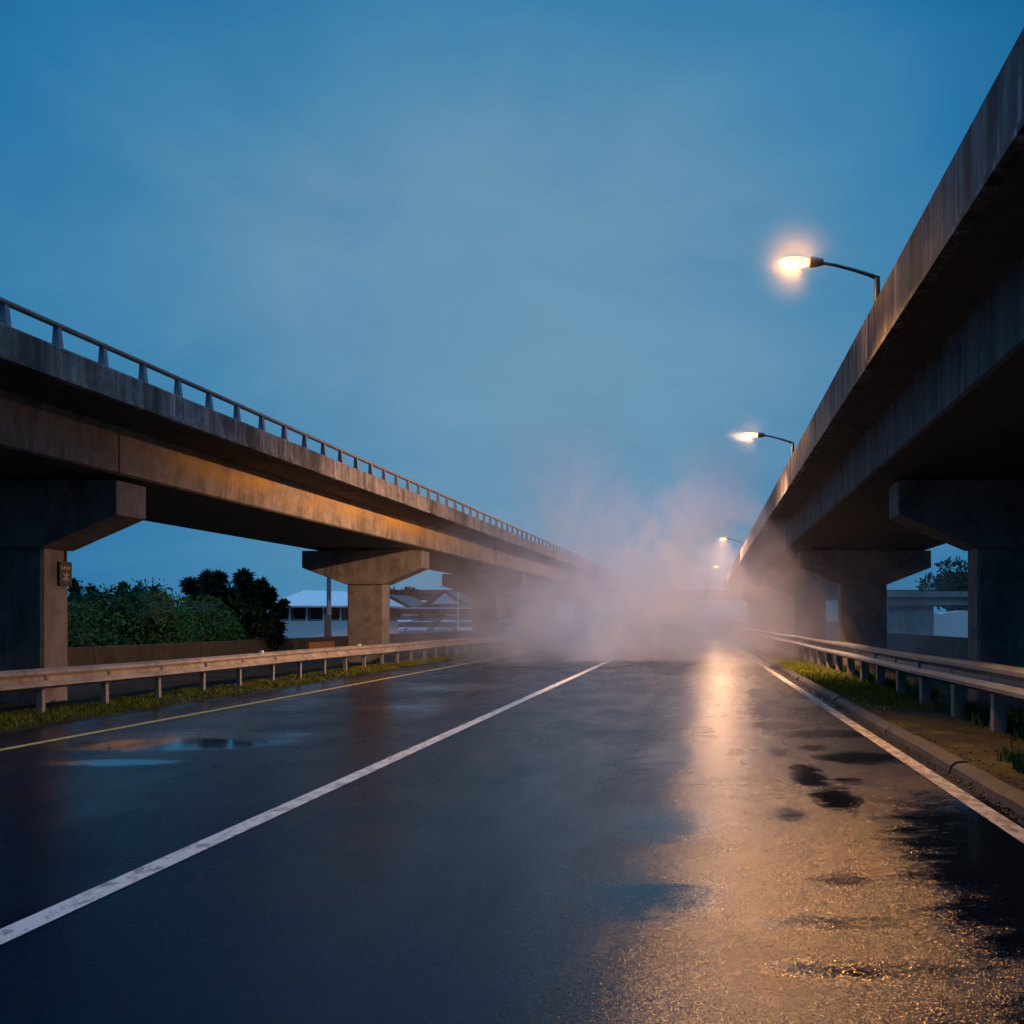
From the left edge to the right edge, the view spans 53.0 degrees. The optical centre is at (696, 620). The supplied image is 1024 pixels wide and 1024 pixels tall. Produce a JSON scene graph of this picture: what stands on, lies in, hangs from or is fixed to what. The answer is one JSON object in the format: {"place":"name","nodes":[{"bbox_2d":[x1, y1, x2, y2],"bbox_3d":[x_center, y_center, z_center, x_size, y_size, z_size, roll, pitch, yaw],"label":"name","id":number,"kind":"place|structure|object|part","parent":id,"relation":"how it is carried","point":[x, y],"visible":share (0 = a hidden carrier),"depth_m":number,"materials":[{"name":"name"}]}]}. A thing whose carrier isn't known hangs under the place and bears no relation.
{"place":"outdoors","nodes":[
{"label":"outdoors","id":0,"kind":"place"},
{"bbox_2d":[274,590,405,637],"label":"white building","id":1,"kind":"structure","parent":0,"point":[303,617],"depth_m":72.20,"materials":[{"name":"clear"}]},
{"bbox_2d":[277,607,288,619],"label":"window","id":2,"kind":"structure","parent":1,"relation":"in","point":[285,617],"depth_m":72.20,"materials":[{"name":"black glass"}]},
{"bbox_2d":[293,607,305,619],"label":"window","id":3,"kind":"structure","parent":1,"relation":"in","point":[299,613],"depth_m":72.20,"materials":[{"name":"black glass"}]},
{"bbox_2d":[310,607,322,619],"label":"window","id":4,"kind":"structure","parent":1,"relation":"in","point":[316,613],"depth_m":72.20,"materials":[{"name":"black glass"}]},
{"bbox_2d":[331,607,339,619],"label":"window","id":5,"kind":"structure","parent":1,"relation":"in","point":[335,611],"depth_m":72.20,"materials":[{"name":"black glass"}]},
{"bbox_2d":[344,607,347,619],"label":"window","id":6,"kind":"structure","parent":1,"relation":"in","point":[345,608],"depth_m":72.20,"materials":[{"name":"black glass"}]},
{"bbox_2d":[258,629,571,636],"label":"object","id":7,"kind":"object","parent":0,"point":[555,630],"visible":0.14,"depth_m":105.89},
{"bbox_2d":[397,615,420,622],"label":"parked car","id":8,"kind":"object","parent":7,"relation":"on","point":[413,618],"visible":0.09,"depth_m":102.29,"materials":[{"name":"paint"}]},
{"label":"window","id":9,"kind":"part","parent":8,"relation":"part of","materials":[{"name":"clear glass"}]},
{"bbox_2d":[419,615,441,626],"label":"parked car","id":10,"kind":"object","parent":7,"relation":"on","point":[435,620],"visible":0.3,"depth_m":101.50,"materials":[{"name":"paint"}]},
{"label":"window","id":11,"kind":"part","parent":10,"relation":"part of","materials":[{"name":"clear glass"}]},
{"bbox_2d":[441,615,463,624],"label":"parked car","id":12,"kind":"object","parent":7,"relation":"on","point":[450,618],"visible":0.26,"depth_m":102.23,"materials":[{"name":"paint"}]},
{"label":"window","id":13,"kind":"part","parent":12,"relation":"part of","materials":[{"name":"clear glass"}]},
{"bbox_2d":[460,615,471,623],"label":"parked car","id":14,"kind":"object","parent":7,"relation":"on","point":[469,618],"visible":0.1,"depth_m":102.00,"materials":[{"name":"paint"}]},
{"bbox_2d":[499,615,510,623],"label":"parked car","id":15,"kind":"object","parent":7,"relation":"on","point":[505,619],"visible":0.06,"depth_m":102.65,"materials":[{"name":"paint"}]},
{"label":"window","id":16,"kind":"part","parent":15,"relation":"part of","materials":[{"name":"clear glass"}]},
{"bbox_2d":[390,590,471,619],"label":"pavilion","id":17,"kind":"structure","parent":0,"point":[443,604],"depth_m":111.74,"materials":[{"name":"grey glass"}]},
{"bbox_2d":[433,614,444,619],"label":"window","id":18,"kind":"structure","parent":17,"relation":"in","point":[441,616],"depth_m":111.97,"materials":[{"name":"grey glass"}]},
{"bbox_2d":[0,626,1023,1023],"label":"road","id":19,"kind":"structure","parent":0,"point":[694,824],"depth_m":6.71,"materials":[{"name":"grey asphalt"}]},
{"bbox_2d":[0,626,667,750],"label":"road marking","id":20,"kind":"object","parent":19,"relation":"on","point":[18,746],"visible":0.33,"depth_m":17.44,"materials":[{"name":"yellow paint"}]},
{"bbox_2d":[0,627,682,944],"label":"road marking","id":21,"kind":"object","parent":19,"relation":"on","point":[29,923],"visible":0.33,"depth_m":7.14,"materials":[{"name":"white paint"}]},
{"bbox_2d":[704,627,1023,842],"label":"road marking","id":22,"kind":"object","parent":19,"relation":"on","point":[1013,829],"visible":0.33,"depth_m":10.47,"materials":[{"name":"paint"}]},
{"bbox_2d":[0,0,1023,620],"label":"sky","id":23,"kind":"structure","parent":0,"point":[540,267],"materials":[{"name":"blue"}]},
{"bbox_2d":[68,621,1023,753],"bbox_3d":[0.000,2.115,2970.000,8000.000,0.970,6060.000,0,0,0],"label":"ground","id":24,"kind":"structure","parent":0,"point":[722,627],"depth_m":66.53,"materials":[{"name":"brown soil"}]},
{"bbox_2d":[68,577,80,596],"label":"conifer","id":25,"kind":"object","parent":24,"relation":"on","point":[74,580],"visible":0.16,"depth_m":68.91,"materials":[{"name":"green plant"}]},
{"bbox_2d":[85,585,96,594],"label":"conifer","id":26,"kind":"object","parent":24,"relation":"on","point":[91,587],"visible":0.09,"depth_m":68.39,"materials":[{"name":"green plant"}]},
{"bbox_2d":[68,583,138,646],"bbox_3d":[-21.246,0.158,31.944,6.002,3.121,5.748,0,0,0],"label":"bush","id":27,"kind":"object","parent":24,"relation":"on","point":[79,635],"visible":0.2,"depth_m":31.94,"materials":[{"name":"green plant"}]},
{"bbox_2d":[117,581,127,591],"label":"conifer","id":28,"kind":"object","parent":24,"relation":"on","point":[124,584],"visible":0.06,"depth_m":69.89,"materials":[{"name":"green plant"}]},
{"bbox_2d":[68,577,208,645],"bbox_3d":[-19.901,0.059,34.342,5.191,3.316,5.290,0,0,31],"label":"bush","id":29,"kind":"object","parent":24,"relation":"on","point":[154,617],"visible":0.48,"depth_m":33.58,"materials":[{"name":"green plant"}]},
{"bbox_2d":[176,590,246,641],"bbox_3d":[-19.254,0.267,37.705,4.342,2.903,3.899,0,0,0],"label":"bush","id":30,"kind":"object","parent":24,"relation":"on","point":[213,621],"visible":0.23,"depth_m":37.28,"materials":[{"name":"green plant"}]},
{"bbox_2d":[178,567,291,650],"bbox_3d":[-18.241,-0.183,39.389,4.556,3.982,1.957,0,0,0],"label":"spiky tree","id":31,"kind":"object","parent":24,"relation":"on","point":[248,600],"visible":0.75,"depth_m":39.23,"materials":[{"name":"green plant"}]},
{"bbox_2d":[68,629,509,666],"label":"barrier wall","id":32,"kind":"structure","parent":24,"relation":"on","point":[92,655],"depth_m":33.85,"materials":[{"name":"concrete"}]},
{"bbox_2d":[0,633,619,733],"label":"verge","id":33,"kind":"structure","parent":24,"relation":"on","point":[89,697],"depth_m":23.33,"materials":[{"name":"green plant"}]},
{"bbox_2d":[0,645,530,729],"bbox_3d":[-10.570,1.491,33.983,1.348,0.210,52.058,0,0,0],"label":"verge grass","id":34,"kind":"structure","parent":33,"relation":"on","point":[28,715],"depth_m":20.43,"materials":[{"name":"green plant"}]},
{"bbox_2d":[0,627,614,712],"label":"guardrail","id":35,"kind":"object","parent":33,"relation":"on","point":[39,680],"visible":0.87,"depth_m":21.54,"materials":[{"name":"metal"}]},
{"bbox_2d":[0,297,635,702],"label":"viaduct","id":36,"kind":"object","parent":24,"relation":"on","point":[92,451],"visible":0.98,"depth_m":20.64,"materials":[{"name":"concrete"}]},
{"bbox_2d":[58,550,71,585],"bbox_3d":[-12.068,-1.015,19.100,0.034,0.690,0.380,0,0,0],"label":"pier sign","id":37,"kind":"object","parent":36,"relation":"attached to","point":[65,573],"visible":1,"depth_m":19.09,"materials":[{"name":"metal"}]},
{"bbox_2d":[305,641,334,648],"bbox_3d":[-15.910,1.240,42.300,0.080,0.720,3.200,0,0,0],"label":"rusty panel","id":38,"kind":"object","parent":24,"relation":"on","point":[312,645],"visible":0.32,"depth_m":42.14,"materials":[{"name":"brown metal"}]},
{"bbox_2d":[324,577,331,636],"bbox_3d":[-18.000,-1.500,48.865,0.320,6.800,0.330,0,0,0],"label":"utility pole","id":39,"kind":"object","parent":24,"relation":"on","point":[327,625],"visible":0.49,"depth_m":48.80,"materials":[{"name":"grey metal"}]},
{"bbox_2d":[399,621,412,633],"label":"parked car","id":40,"kind":"object","parent":24,"relation":"on","point":[404,626],"visible":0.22,"depth_m":91.18,"materials":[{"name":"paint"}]},
{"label":"window","id":41,"kind":"part","parent":40,"relation":"part of","materials":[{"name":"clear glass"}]},
{"bbox_2d":[390,585,423,599],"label":"tree","id":42,"kind":"object","parent":24,"relation":"on","point":[410,591],"visible":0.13,"depth_m":130.43,"materials":[{"name":"green plant"}]},
{"bbox_2d":[407,621,435,632],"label":"parked car","id":43,"kind":"object","parent":24,"relation":"on","point":[421,626],"visible":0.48,"depth_m":90.38,"materials":[{"name":"paint"}]},
{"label":"window","id":44,"kind":"part","parent":43,"relation":"part of","materials":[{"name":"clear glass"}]},
{"bbox_2d":[433,621,459,631],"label":"parked car","id":45,"kind":"object","parent":24,"relation":"on","point":[444,626],"visible":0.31,"depth_m":91.01,"materials":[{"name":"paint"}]},
{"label":"window","id":46,"kind":"part","parent":45,"relation":"part of","materials":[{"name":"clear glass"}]},
{"bbox_2d":[439,585,458,630],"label":"lamp post","id":47,"kind":"object","parent":24,"relation":"on","point":[457,608],"visible":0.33,"depth_m":84.45,"materials":[{"name":"grey metal"}]},
{"bbox_2d":[459,621,471,630],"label":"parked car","id":48,"kind":"object","parent":24,"relation":"on","point":[465,626],"visible":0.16,"depth_m":90.36,"materials":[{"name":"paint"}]},
{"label":"window","id":49,"kind":"part","parent":48,"relation":"part of","materials":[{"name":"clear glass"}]},
{"bbox_2d":[499,592,534,624],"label":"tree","id":50,"kind":"object","parent":24,"relation":"on","point":[515,607],"visible":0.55,"depth_m":116.71,"materials":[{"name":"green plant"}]},
{"bbox_2d":[397,590,935,627],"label":"overpass","id":51,"kind":"object","parent":24,"relation":"on","point":[669,595],"visible":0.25,"depth_m":215.00,"materials":[{"name":"concrete"}]},
{"bbox_2d":[718,632,1023,815],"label":"kerb","id":52,"kind":"structure","parent":24,"relation":"on","point":[997,789],"depth_m":11.73,"materials":[{"name":"concrete"}]},
{"bbox_2d":[723,27,1023,708],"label":"viaduct","id":53,"kind":"object","parent":24,"relation":"on","point":[908,452],"visible":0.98,"depth_m":17.21,"materials":[{"name":"concrete"}]},
{"bbox_2d":[757,432,793,455],"bbox_3d":[1.966,-4.777,27.400,1.495,0.783,0.210,0,0,0],"label":"street lamp","id":54,"kind":"object","parent":53,"relation":"on","point":[759,434],"visible":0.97,"depth_m":27.38,"materials":[{"name":"metal"}]},
{"bbox_2d":[808,256,879,302],"bbox_3d":[1.901,-4.777,14.200,1.495,0.783,0.210,0,0,0],"label":"street lamp","id":55,"kind":"object","parent":53,"relation":"on","point":[813,262],"visible":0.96,"depth_m":14.17,"materials":[{"name":"metal"}]},
{"bbox_2d":[723,634,1023,790],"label":"verge","id":56,"kind":"structure","parent":24,"relation":"on","point":[968,739],"depth_m":14.42,"materials":[{"name":"soil"}]},
{"bbox_2d":[755,649,940,710],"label":"verge grass","id":57,"kind":"structure","parent":56,"relation":"on","point":[832,679],"depth_m":22.86,"materials":[{"name":"green plant"}]},
{"bbox_2d":[730,626,1023,731],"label":"guardrail","id":58,"kind":"object","parent":56,"relation":"on","point":[1000,683],"visible":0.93,"depth_m":19.24,"materials":[{"name":"grey metal"}]},
{"bbox_2d":[772,666,1023,818],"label":"gravel","id":59,"kind":"structure","parent":56,"relation":"on","point":[970,783],"depth_m":11.80,"materials":[{"name":"grey gravel"}]},
{"bbox_2d":[835,666,1023,772],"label":"verge grass","id":60,"kind":"structure","parent":56,"relation":"on","point":[975,713],"depth_m":15.97,"materials":[{"name":"green plant"}]},
{"bbox_2d":[826,629,967,659],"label":"barrier wall","id":61,"kind":"structure","parent":24,"relation":"on","point":[949,647],"depth_m":42.81,"materials":[{"name":"concrete"}]},
{"bbox_2d":[887,592,967,634],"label":"ramp bridge","id":62,"kind":"structure","parent":24,"relation":"on","point":[910,612],"depth_m":60.20,"materials":[{"name":"concrete"}]},
{"bbox_2d":[913,555,967,611],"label":"tree","id":63,"kind":"object","parent":24,"relation":"on","point":[956,581],"visible":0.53,"depth_m":79.33,"materials":[{"name":"green plant"}]},
{"bbox_2d":[934,610,967,637],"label":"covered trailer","id":64,"kind":"object","parent":24,"relation":"on","point":[952,623],"visible":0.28,"depth_m":76.00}
]}

